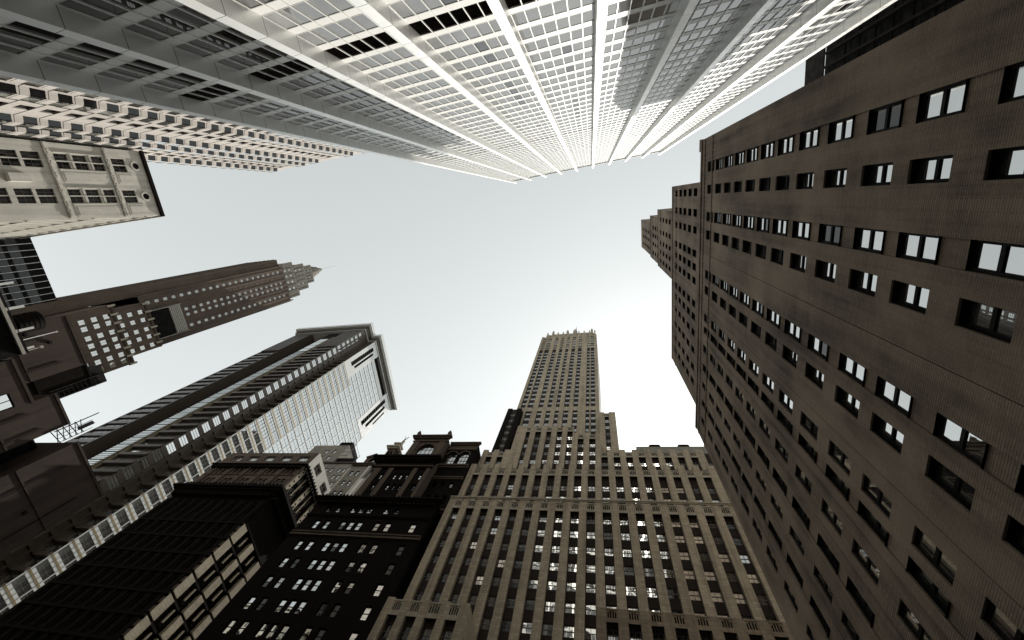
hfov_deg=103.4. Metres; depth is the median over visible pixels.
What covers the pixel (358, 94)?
window
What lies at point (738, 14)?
window
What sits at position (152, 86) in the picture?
window
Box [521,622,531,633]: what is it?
window
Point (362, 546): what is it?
window
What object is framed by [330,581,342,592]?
window
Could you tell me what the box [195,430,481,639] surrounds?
arched building
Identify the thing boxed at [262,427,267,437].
window
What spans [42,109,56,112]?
window
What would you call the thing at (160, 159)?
bay window
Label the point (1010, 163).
window
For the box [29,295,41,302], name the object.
window
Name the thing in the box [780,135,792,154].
window
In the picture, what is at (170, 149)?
bay window
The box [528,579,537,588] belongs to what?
window
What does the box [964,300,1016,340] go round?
window
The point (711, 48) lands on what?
window
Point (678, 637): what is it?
window
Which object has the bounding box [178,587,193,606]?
window
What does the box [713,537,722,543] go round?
window
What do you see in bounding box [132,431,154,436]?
window
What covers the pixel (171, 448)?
window
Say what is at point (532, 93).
window
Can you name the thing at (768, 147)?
window
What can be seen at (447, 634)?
window
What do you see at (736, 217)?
window
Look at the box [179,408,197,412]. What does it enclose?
window
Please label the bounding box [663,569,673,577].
window
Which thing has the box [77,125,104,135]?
bay window
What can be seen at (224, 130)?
bay window
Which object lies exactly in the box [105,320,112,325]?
window
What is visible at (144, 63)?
window
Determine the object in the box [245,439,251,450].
window
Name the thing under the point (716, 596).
window
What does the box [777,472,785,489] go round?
window
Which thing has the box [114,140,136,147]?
bay window
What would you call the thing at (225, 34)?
window
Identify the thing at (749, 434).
window
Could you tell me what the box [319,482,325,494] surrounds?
window
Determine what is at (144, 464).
window
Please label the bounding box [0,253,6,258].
window
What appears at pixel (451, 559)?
window
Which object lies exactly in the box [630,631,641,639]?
window
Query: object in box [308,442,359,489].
grey building
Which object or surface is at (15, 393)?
windowed building
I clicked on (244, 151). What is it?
bay window
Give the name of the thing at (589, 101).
window
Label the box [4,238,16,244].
window
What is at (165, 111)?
bay window
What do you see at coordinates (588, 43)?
window
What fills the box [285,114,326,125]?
window
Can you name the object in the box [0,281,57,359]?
lamp roofed building
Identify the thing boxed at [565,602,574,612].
window
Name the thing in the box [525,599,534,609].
window
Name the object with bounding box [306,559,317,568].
window
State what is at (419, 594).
window
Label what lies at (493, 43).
window
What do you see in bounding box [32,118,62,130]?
bay window
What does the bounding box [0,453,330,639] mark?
corner building
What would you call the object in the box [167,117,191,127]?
bay window
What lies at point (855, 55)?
window
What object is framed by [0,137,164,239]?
cream building
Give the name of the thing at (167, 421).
window
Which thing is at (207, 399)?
window
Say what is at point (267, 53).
window
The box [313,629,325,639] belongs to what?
window
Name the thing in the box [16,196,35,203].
window
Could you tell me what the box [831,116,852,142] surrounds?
window
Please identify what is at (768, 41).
window
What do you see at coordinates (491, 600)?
window
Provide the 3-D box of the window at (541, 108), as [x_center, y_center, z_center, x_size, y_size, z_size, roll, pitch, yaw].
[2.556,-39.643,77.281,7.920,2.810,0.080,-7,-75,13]
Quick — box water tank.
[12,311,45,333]
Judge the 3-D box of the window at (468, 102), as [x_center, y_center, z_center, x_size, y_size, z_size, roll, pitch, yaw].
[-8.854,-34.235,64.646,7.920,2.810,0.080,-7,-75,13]
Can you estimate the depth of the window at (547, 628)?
59.06 m
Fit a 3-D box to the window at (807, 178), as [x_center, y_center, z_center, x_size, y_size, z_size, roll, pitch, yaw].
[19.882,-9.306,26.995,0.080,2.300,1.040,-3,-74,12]
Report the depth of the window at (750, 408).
39.11 m
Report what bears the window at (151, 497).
in the notched tower at (305, 390)
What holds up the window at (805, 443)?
in the brick tower at (837, 255)
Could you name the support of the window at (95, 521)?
in the notched tower at (305, 390)
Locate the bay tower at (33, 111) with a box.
[0,75,367,171]
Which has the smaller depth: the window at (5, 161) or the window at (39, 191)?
the window at (5, 161)
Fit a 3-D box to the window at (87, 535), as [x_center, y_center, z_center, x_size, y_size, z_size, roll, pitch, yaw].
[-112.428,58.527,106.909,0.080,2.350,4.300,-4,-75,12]
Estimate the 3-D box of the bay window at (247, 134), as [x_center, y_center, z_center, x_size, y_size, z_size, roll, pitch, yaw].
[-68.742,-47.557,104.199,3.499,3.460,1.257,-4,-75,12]
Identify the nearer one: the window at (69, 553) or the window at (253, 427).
the window at (69, 553)
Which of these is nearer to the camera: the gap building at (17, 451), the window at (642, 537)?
the gap building at (17, 451)
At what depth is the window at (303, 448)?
185.78 m
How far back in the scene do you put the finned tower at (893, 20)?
64.44 m
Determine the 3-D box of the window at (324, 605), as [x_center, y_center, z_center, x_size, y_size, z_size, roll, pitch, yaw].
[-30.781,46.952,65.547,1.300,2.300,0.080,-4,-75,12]
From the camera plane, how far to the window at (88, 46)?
32.38 m
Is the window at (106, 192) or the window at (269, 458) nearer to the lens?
the window at (106, 192)
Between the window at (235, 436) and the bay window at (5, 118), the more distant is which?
the window at (235, 436)
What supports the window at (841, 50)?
in the finned tower at (893, 20)
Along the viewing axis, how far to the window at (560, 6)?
39.00 m
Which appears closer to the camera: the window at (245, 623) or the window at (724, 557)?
the window at (245, 623)
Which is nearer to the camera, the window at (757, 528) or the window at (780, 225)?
the window at (780, 225)
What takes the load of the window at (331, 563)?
in the arched building at (338, 567)
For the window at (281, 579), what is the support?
in the arched building at (338, 567)
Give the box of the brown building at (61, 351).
[2,315,87,382]
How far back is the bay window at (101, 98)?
69.34 m
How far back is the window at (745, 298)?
39.20 m
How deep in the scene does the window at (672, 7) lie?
44.08 m
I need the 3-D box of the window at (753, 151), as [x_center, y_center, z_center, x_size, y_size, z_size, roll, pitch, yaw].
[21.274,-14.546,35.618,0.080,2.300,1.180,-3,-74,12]
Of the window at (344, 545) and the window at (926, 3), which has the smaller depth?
the window at (926, 3)
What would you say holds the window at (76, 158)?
in the cream building at (47, 188)
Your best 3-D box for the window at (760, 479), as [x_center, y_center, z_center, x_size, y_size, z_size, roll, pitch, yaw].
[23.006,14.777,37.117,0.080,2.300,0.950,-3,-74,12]
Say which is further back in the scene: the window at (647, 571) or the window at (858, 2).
the window at (647, 571)
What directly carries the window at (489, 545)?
in the stone tower at (563, 517)
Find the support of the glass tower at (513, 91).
on the ground
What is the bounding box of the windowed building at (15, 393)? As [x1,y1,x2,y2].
[0,359,34,414]
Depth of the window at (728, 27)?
52.97 m
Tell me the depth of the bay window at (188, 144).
103.90 m
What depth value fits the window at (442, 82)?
53.95 m
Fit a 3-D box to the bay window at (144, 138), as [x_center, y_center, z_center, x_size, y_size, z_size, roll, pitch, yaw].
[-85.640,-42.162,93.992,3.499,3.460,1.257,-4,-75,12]
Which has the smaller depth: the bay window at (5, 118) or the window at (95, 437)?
the bay window at (5, 118)
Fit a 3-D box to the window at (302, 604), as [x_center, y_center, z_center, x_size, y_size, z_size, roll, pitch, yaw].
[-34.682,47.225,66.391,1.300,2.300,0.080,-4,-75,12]
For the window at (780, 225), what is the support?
in the brick tower at (837, 255)
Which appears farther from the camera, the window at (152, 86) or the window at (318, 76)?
the window at (318, 76)
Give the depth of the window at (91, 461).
130.30 m
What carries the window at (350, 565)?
in the arched building at (338, 567)
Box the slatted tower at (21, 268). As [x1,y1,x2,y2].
[0,237,56,307]
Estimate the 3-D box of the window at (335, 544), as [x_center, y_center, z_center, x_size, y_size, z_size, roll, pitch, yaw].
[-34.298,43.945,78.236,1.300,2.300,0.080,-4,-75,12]
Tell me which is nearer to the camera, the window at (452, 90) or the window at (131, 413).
the window at (452, 90)
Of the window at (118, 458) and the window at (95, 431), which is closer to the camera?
the window at (118, 458)
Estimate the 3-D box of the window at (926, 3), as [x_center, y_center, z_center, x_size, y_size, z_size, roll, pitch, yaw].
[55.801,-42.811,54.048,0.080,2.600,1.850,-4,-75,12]
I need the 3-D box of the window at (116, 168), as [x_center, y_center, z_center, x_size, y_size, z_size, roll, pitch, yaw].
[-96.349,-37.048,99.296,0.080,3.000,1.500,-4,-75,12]
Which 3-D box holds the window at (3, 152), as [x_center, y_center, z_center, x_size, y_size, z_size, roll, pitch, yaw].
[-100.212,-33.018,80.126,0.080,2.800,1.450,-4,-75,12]
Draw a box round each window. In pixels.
[0,21,65,54]
[0,75,15,80]
[0,82,18,97]
[0,113,13,124]
[0,125,17,133]
[0,149,15,156]
[0,157,19,165]
[0,188,6,194]
[0,196,10,203]
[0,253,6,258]
[0,259,8,265]
[0,266,12,272]
[0,394,13,411]
[0,573,20,582]
[0,594,6,609]
[2,273,14,279]
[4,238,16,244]
[5,115,39,127]
[5,279,17,285]
[6,245,19,251]
[8,285,20,292]
[9,86,48,102]
[9,251,22,257]
[10,127,41,136]
[11,79,47,87]
[11,292,23,298]
[11,575,31,596]
[12,258,25,264]
[13,188,31,194]
[13,298,26,305]
[14,105,30,108]
[15,264,27,270]
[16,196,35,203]
[18,271,30,277]
[19,151,38,158]
[21,277,33,283]
[22,557,43,566]
[23,159,42,166]
[24,283,36,289]
[26,289,38,296]
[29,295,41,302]
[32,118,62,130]
[34,130,63,139]
[35,189,53,195]
[36,42,122,69]
[36,559,53,579]
[38,196,56,202]
[39,92,74,107]
[41,85,75,92]
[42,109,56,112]
[45,544,65,551]
[53,153,66,160]
[55,133,83,141]
[56,122,84,133]
[56,161,69,168]
[58,545,74,564]
[65,97,98,111]
[66,531,84,537]
[67,189,80,195]
[70,91,100,98]
[70,197,83,202]
[72,155,85,161]
[75,163,88,169]
[76,135,102,143]
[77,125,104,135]
[77,436,100,438]
[78,320,84,325]
[79,532,94,550]
[81,326,87,332]
[84,336,91,341]
[85,190,98,195]
[85,519,103,525]
[88,197,100,202]
[88,343,94,348]
[88,459,102,465]
[90,102,120,115]
[90,317,97,322]
[90,430,112,432]
[90,452,115,458]
[91,157,101,162]
[91,350,97,356]
[93,164,104,170]
[93,323,100,328]
[94,359,101,364]
[95,59,168,82]
[95,474,112,478]
[96,97,124,102]
[96,128,122,138]
[96,138,120,145]
[97,332,103,337]
[97,465,127,468]
[98,520,111,538]
[103,190,113,195]
[103,424,125,426]
[104,507,119,513]
[105,197,116,202]
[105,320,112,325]
[105,444,130,450]
[106,475,119,489]
[109,329,115,334]
[110,158,123,164]
[111,106,140,118]
[113,165,126,171]
[113,457,141,459]
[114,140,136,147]
[115,509,128,525]
[116,131,139,140]
[116,418,137,420]
[119,102,144,107]
[119,437,143,443]
[121,497,136,502]
[122,4,216,41]
[122,190,134,195]
[123,466,134,479]
[124,197,137,202]
[128,449,155,451]
[129,413,147,414]
[130,142,151,148]
[132,110,158,122]
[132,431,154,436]
[132,498,144,514]
[134,133,155,142]
[135,630,148,639]
[136,487,150,492]
[138,457,149,470]
[139,408,158,409]
[141,72,207,92]
[141,106,163,111]
[143,441,169,443]
[144,144,165,150]
[145,155,156,161]
[146,424,167,429]
[147,488,158,503]
[150,114,175,125]
[150,136,170,144]
[150,403,168,404]
[152,156,168,162]
[152,478,165,482]
[153,449,163,462]
[155,434,181,436]
[156,607,172,629]
[157,419,177,423]
[160,110,181,114]
[161,145,179,152]
[162,479,172,494]
[165,138,184,146]
[165,157,180,163]
[166,442,175,454]
[166,470,177,473]
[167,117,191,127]
[167,629,181,639]
[168,427,193,429]
[169,413,188,417]
[172,147,191,153]
[173,27,256,57]
[175,471,185,482]
[178,114,197,118]
[178,140,197,147]
[178,434,188,446]
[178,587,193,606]
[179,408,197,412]
[179,421,204,423]
[183,120,205,130]
[187,149,203,154]
[187,607,201,627]
[188,463,197,476]
[190,142,209,149]
[190,403,207,406]
[190,415,214,417]
[190,428,199,439]
[194,117,213,121]
[198,150,214,156]
[199,123,219,132]
[199,568,212,586]
[200,398,216,401]
[200,455,208,468]
[201,410,223,411]
[202,422,210,432]
[204,143,220,150]
[207,588,219,606]
[208,152,225,157]
[208,393,226,397]
[210,120,226,124]
[211,448,219,460]
[212,93,265,108]
[212,126,231,134]
[212,404,233,405]
[213,416,220,426]
[214,145,231,152]
[215,45,287,70]
[217,389,233,392]
[217,551,229,568]
[221,620,236,632]
[222,399,242,400]
[222,441,229,453]
[223,123,238,126]
[223,410,230,420]
[224,128,243,137]
[225,571,236,587]
[226,147,241,153]
[231,435,239,446]
[231,457,242,460]
[232,405,239,414]
[234,536,245,552]
[234,621,249,634]
[236,131,254,138]
[237,126,252,129]
[237,148,251,154]
[240,101,287,114]
[241,428,248,439]
[241,555,251,570]
[242,597,255,608]
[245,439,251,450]
[247,133,265,140]
[247,457,258,460]
[250,423,256,433]
[253,432,260,444]
[254,623,269,636]
[255,598,268,609]
[257,443,263,452]
[258,135,274,142]
[259,417,264,428]
[261,576,273,586]
[262,0,354,29]
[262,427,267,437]
[264,108,307,120]
[264,457,275,460]
[264,624,279,637]
[265,437,271,447]
[270,137,284,144]
[273,441,281,452]
[273,577,285,587]
[274,599,286,611]
[275,625,289,639]
[276,71,336,90]
[277,557,288,566]
[278,139,292,145]
[281,435,288,447]
[283,600,296,612]
[284,444,291,452]
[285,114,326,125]
[288,430,295,441]
[289,558,300,567]
[291,439,298,451]
[291,578,303,588]
[293,541,303,548]
[293,601,306,613]
[295,425,302,436]
[297,13,378,45]
[298,339,327,351]
[298,434,304,445]
[298,627,311,639]
[300,443,307,452]
[300,579,312,589]
[301,81,354,98]
[302,420,308,430]
[303,541,314,549]
[304,119,341,129]
[304,429,310,440]
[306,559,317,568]
[307,437,313,448]
[308,415,314,425]
[310,424,316,434]
[310,580,321,590]
[311,520,319,527]
[313,433,318,442]
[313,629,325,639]
[314,464,320,475]
[315,603,328,615]
[316,560,326,569]
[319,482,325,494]
[320,124,355,133]
[320,542,330,550]
[321,521,330,527]
[322,90,371,104]
[324,560,335,569]
[328,604,340,616]
[329,542,338,550]
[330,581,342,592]
[334,128,368,136]
[337,521,345,528]
[337,543,347,551]
[339,97,386,110]
[343,582,354,593]
[344,562,354,571]
[345,522,354,528]
[347,47,413,70]
[348,632,357,639]
[353,522,362,529]
[356,103,398,116]
[356,544,366,552]
[356,562,366,571]
[359,607,371,619]
[367,59,427,80]
[368,544,377,553]
[369,109,408,120]
[372,523,380,530]
[372,584,383,595]
[380,624,392,637]
[381,114,419,125]
[382,523,391,530]
[383,70,439,88]
[384,564,394,574]
[389,0,461,18]
[392,119,427,128]
[395,546,404,554]
[397,79,449,96]
[399,626,411,639]
[407,524,416,531]
[410,87,457,102]
[414,591,423,600]
[416,446,433,453]
[419,628,432,639]
[421,94,465,107]
[423,572,431,580]
[425,19,501,49]
[431,100,472,112]
[431,555,438,562]
[432,592,441,601]
[438,540,445,546]
[439,35,508,61]
[439,573,448,581]
[440,105,478,117]
[441,630,452,639]
[444,453,456,463]
[447,556,454,563]
[448,110,485,121]
[450,594,459,603]
[451,48,514,71]
[453,541,460,547]
[455,115,489,125]
[456,453,468,463]
[457,574,465,582]
[460,119,494,128]
[461,59,519,79]
[463,557,471,564]
[467,122,498,131]
[468,595,477,604]
[469,69,524,87]
[469,541,476,548]
[474,576,483,584]
[477,77,528,93]
[480,558,488,565]
[481,618,491,629]
[484,85,532,99]
[485,542,492,548]
[486,596,496,606]
[490,91,535,105]
[492,577,501,585]
[495,97,538,109]
[497,559,505,566]
[500,102,540,114]
[501,543,509,549]
[501,620,511,631]
[504,107,543,117]
[505,598,515,607]
[509,111,545,121]
[510,578,519,586]
[511,0,594,25]
[514,560,522,567]
[517,544,525,550]
[518,9,594,39]
[521,529,528,535]
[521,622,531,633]
[524,24,594,52]
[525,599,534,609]
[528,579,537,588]
[529,38,594,62]
[531,561,540,569]
[533,50,593,71]
[534,545,542,551]
[537,59,593,79]
[537,529,544,535]
[540,68,593,86]
[542,624,552,635]
[543,76,593,92]
[545,601,554,611]
[546,83,593,97]
[547,580,556,589]
[548,89,592,103]
[549,562,558,570]
[550,95,592,107]
[551,545,559,552]
[552,100,592,111]
[553,530,561,536]
[554,104,592,115]
[563,625,574,637]
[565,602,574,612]
[566,582,575,591]
[568,563,576,571]
[569,546,577,553]
[570,531,577,537]
[585,627,595,639]
[586,547,594,554]
[586,564,594,572]
[586,583,595,592]
[586,604,595,614]
[587,531,594,538]
[599,93,638,104]
[600,76,646,90]
[600,82,643,95]
[600,88,640,100]
[601,61,653,78]
[601,69,649,84]
[602,52,657,70]
[603,41,662,62]
[604,30,667,53]
[604,532,611,538]
[604,548,613,555]
[605,16,673,42]
[605,565,614,573]
[606,0,680,30]
[606,584,615,593]
[607,0,663,15]
[607,629,618,639]
[620,518,627,524]
[621,533,629,539]
[622,549,631,556]
[624,566,633,574]
[626,586,636,595]
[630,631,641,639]
[636,519,645,525]
[638,534,647,540]
[641,550,650,557]
[643,567,653,576]
[646,87,682,97]
[646,587,657,597]
[648,82,686,93]
[651,76,691,88]
[652,633,664,639]
[653,519,662,525]
[654,69,697,82]
[656,534,666,541]
[658,62,703,76]
[660,551,669,558]
[661,54,709,69]
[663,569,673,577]
[665,45,717,62]
[667,589,678,598]
[670,34,726,53]
[670,62,1023,639]
[671,520,680,526]
[675,22,736,44]
[675,535,684,542]
[676,636,687,639]
[679,552,689,559]
[681,9,746,33]
[683,570,694,578]
[688,0,754,20]
[688,590,700,600]
[689,521,698,527]
[694,536,703,543]
[696,76,730,86]
[699,553,709,560]
[700,70,737,81]
[704,571,716,580]
[706,63,745,75]
[707,521,716,527]
[710,591,722,601]
[711,55,754,69]
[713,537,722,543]
[718,47,763,62]
[719,554,729,561]
[724,214,729,224]
[725,38,774,54]
[725,572,737,581]
[726,155,731,167]
[726,522,735,528]
[731,286,736,298]
[732,306,735,316]
[732,537,742,544]
[733,593,746,603]
[734,27,786,45]
[734,214,740,226]
[735,238,738,248]
[737,151,743,164]
[737,181,741,191]
[737,388,742,402]
[739,348,744,362]
[739,555,750,562]
[742,292,748,305]
[742,314,747,324]
[743,15,800,35]
[745,216,752,229]
[745,453,751,467]
[746,241,751,252]
[747,574,759,582]
[748,402,755,418]
[748,431,753,442]
[749,147,756,161]
[749,179,754,191]
[750,361,757,376]
[751,380,756,390]
[753,1,816,24]
[754,300,762,315]
[754,522,761,539]
[755,323,760,336]
[756,595,769,605]
[758,473,765,490]
[759,217,767,231]
[759,244,765,257]
[761,420,769,438]
[761,449,767,463]
[763,142,772,158]
[763,177,770,190]
[764,375,773,392]
[765,0,807,11]
[765,395,771,407]
[768,309,778,326]
[768,549,777,571]
[769,335,776,348]
[772,527,779,541]
[773,497,782,517]
[774,41,814,54]
[774,219,785,235]
[775,249,783,263]
[777,441,787,462]
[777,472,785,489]
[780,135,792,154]
[780,175,789,189]
[781,392,792,412]
[782,414,790,429]
[784,31,828,46]
[786,320,799,340]
[786,584,797,611]
[787,348,796,364]
[791,559,800,579]
[792,528,804,554]
[794,221,808,239]
[794,254,805,270]
[795,21,842,37]
[797,467,811,493]
[797,502,807,523]
[801,172,813,188]
[802,127,817,149]
[803,414,817,439]
[803,438,815,457]
[809,9,859,26]
[810,335,826,359]
[810,366,823,386]
[815,602,828,628]
[816,569,832,601]
[820,261,835,280]
[821,224,840,245]
[822,540,837,567]
[823,0,872,15]
[824,502,842,534]
[829,168,846,187]
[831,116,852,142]
[831,442,851,474]
[831,470,847,494]
[835,59,843,68]
[836,44,845,58]
[837,34,845,43]
[840,389,859,414]
[841,355,864,383]
[844,614,860,639]
[849,51,858,61]
[850,35,859,50]
[851,24,860,35]
[852,584,872,619]
[854,270,876,294]
[855,542,879,583]
[856,228,883,253]
[863,42,874,53]
[864,25,875,42]
[864,476,891,516]
[864,507,886,539]
[866,14,876,25]
[867,162,892,185]
[870,100,901,133]
[877,417,903,449]
[878,378,910,414]
[880,32,892,44]
[881,14,893,32]
[883,2,895,14]
[897,282,929,311]
[899,21,912,34]
[900,1,914,22]
[900,232,938,263]
[901,603,931,639]
[914,563,948,610]
[915,155,952,182]
[915,528,956,584]
[920,8,935,23]
[920,80,965,122]
[921,0,936,10]
[933,460,974,506]
[937,415,986,465]
[944,0,961,10]
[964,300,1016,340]
[970,240,1023,280]
[985,601,1023,639]
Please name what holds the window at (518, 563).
in the stone tower at (563, 517)
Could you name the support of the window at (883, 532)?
in the brick tower at (837, 255)
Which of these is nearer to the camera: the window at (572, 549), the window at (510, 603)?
the window at (510, 603)
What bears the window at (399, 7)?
in the glass tower at (513, 91)
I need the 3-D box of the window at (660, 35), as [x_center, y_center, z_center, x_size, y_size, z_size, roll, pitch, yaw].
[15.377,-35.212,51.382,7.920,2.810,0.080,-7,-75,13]
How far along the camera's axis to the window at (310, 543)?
79.53 m
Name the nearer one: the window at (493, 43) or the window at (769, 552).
the window at (769, 552)
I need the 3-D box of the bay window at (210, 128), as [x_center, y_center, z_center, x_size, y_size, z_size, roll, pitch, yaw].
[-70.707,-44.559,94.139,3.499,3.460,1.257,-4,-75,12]
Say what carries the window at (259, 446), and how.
in the notched tower at (305, 390)
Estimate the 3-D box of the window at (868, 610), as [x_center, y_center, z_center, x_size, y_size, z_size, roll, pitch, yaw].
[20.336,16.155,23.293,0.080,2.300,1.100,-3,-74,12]
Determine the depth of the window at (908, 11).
57.87 m
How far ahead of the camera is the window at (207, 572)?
79.49 m
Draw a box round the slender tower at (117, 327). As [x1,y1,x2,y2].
[10,259,332,373]
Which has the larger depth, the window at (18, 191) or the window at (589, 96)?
the window at (18, 191)
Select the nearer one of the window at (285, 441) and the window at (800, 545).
the window at (800, 545)
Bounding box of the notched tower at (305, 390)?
[0,323,398,615]
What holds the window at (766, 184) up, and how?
in the brick tower at (837, 255)
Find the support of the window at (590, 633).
in the stone tower at (563, 517)
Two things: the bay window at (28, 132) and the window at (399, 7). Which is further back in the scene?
the bay window at (28, 132)
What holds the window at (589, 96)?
in the glass tower at (513, 91)
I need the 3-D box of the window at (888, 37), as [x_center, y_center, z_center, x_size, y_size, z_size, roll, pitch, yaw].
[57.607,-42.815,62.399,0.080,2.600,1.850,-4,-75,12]
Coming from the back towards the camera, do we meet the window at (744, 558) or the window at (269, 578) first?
the window at (269, 578)
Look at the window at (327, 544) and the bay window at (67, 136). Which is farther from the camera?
the bay window at (67, 136)
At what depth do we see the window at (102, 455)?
133.37 m
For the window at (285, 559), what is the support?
in the arched building at (338, 567)
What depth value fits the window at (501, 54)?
48.18 m
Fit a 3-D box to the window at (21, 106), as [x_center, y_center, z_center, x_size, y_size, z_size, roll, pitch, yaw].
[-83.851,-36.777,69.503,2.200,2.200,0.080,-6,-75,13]
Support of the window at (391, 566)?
in the arched building at (338, 567)
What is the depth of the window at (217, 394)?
174.35 m
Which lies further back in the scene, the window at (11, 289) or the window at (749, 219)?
the window at (11, 289)
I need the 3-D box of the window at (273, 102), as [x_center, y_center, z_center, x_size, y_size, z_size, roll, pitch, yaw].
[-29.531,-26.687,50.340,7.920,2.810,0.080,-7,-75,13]
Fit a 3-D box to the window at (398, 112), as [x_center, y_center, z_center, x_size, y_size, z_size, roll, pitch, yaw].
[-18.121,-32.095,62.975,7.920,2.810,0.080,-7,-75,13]
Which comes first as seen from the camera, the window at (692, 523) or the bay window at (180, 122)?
the window at (692, 523)
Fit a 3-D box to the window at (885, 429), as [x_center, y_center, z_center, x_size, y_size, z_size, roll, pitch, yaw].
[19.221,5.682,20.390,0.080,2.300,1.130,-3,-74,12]
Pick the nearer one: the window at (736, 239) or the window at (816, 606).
the window at (816, 606)
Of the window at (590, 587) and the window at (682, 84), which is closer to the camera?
the window at (590, 587)
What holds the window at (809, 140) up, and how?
in the brick tower at (837, 255)
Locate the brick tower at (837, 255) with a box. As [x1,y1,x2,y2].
[641,0,1023,639]
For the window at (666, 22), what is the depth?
47.74 m
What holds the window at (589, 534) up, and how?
in the stone tower at (563, 517)
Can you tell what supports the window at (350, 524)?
in the arched building at (338, 567)
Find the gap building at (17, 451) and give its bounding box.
[0,439,37,464]
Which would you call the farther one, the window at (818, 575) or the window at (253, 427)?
the window at (253, 427)
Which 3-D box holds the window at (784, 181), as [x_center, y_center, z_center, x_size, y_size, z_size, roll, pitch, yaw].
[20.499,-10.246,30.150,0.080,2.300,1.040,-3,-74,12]
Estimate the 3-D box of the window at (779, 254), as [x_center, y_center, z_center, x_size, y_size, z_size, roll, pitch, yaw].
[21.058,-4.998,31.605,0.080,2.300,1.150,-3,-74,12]
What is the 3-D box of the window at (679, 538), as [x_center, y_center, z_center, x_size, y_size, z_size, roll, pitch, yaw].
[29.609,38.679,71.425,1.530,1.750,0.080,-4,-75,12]
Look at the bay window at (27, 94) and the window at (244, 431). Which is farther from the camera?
the window at (244, 431)
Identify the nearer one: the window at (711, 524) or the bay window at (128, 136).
the window at (711, 524)
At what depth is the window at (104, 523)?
111.04 m
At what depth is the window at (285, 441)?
175.14 m
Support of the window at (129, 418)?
in the notched tower at (305, 390)
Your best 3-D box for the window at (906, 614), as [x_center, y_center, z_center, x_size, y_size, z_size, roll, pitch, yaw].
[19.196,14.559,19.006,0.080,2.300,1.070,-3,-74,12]
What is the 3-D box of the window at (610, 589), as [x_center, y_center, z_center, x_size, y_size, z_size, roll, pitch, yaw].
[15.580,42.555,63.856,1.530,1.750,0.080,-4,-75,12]
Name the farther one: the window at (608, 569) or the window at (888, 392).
the window at (608, 569)
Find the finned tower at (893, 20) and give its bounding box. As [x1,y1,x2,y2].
[804,0,964,85]
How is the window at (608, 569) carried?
in the stone tower at (563, 517)
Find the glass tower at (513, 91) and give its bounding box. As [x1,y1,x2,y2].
[0,0,896,183]
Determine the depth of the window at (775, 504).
34.07 m
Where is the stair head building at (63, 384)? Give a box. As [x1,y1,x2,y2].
[26,364,106,398]
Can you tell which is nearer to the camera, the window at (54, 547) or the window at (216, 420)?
the window at (54, 547)
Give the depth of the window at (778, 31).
58.26 m
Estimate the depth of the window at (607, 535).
74.20 m
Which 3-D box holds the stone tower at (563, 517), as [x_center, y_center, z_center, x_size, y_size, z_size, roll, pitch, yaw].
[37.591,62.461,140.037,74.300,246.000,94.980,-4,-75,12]
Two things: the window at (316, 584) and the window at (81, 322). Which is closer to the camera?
the window at (316, 584)
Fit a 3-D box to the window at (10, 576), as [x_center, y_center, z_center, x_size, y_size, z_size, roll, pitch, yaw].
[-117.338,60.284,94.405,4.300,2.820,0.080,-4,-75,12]
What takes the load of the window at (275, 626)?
in the arched building at (338, 567)
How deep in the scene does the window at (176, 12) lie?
30.32 m
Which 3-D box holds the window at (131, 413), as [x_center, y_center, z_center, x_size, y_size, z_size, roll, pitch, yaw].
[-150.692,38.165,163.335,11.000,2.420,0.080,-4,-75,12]
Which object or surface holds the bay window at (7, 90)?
in the bay tower at (33, 111)
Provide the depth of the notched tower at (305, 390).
161.97 m
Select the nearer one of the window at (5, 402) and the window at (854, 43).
the window at (5, 402)
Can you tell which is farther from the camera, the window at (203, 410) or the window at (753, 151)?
the window at (203, 410)
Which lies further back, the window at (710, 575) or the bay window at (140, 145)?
the bay window at (140, 145)
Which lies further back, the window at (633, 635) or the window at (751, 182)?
the window at (633, 635)
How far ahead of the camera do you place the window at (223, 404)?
160.11 m
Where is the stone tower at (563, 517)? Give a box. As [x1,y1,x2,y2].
[367,328,793,639]
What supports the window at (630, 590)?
in the stone tower at (563, 517)
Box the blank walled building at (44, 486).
[0,441,103,556]
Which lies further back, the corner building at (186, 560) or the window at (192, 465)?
the window at (192, 465)
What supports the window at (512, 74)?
in the glass tower at (513, 91)
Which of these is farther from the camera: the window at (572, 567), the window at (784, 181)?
the window at (572, 567)
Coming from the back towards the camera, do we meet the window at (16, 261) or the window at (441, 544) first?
the window at (16, 261)
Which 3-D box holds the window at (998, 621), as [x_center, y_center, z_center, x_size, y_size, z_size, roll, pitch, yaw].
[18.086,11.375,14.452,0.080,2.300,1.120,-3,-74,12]
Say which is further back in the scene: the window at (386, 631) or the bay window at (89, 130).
the bay window at (89, 130)
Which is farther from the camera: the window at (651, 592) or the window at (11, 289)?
the window at (11, 289)
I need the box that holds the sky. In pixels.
[30,55,825,461]
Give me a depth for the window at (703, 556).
67.42 m
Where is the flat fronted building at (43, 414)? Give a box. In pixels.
[0,393,98,453]
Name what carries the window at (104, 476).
in the notched tower at (305, 390)
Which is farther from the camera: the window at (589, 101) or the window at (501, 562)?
the window at (589, 101)
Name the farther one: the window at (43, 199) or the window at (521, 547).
the window at (43, 199)
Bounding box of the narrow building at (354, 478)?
[328,437,408,495]
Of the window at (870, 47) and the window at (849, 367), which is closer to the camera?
the window at (849, 367)
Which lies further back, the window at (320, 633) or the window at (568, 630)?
the window at (320, 633)
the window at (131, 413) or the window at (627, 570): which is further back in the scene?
the window at (131, 413)
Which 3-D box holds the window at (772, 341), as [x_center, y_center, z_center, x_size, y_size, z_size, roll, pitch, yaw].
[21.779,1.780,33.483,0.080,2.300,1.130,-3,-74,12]
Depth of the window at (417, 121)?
70.74 m

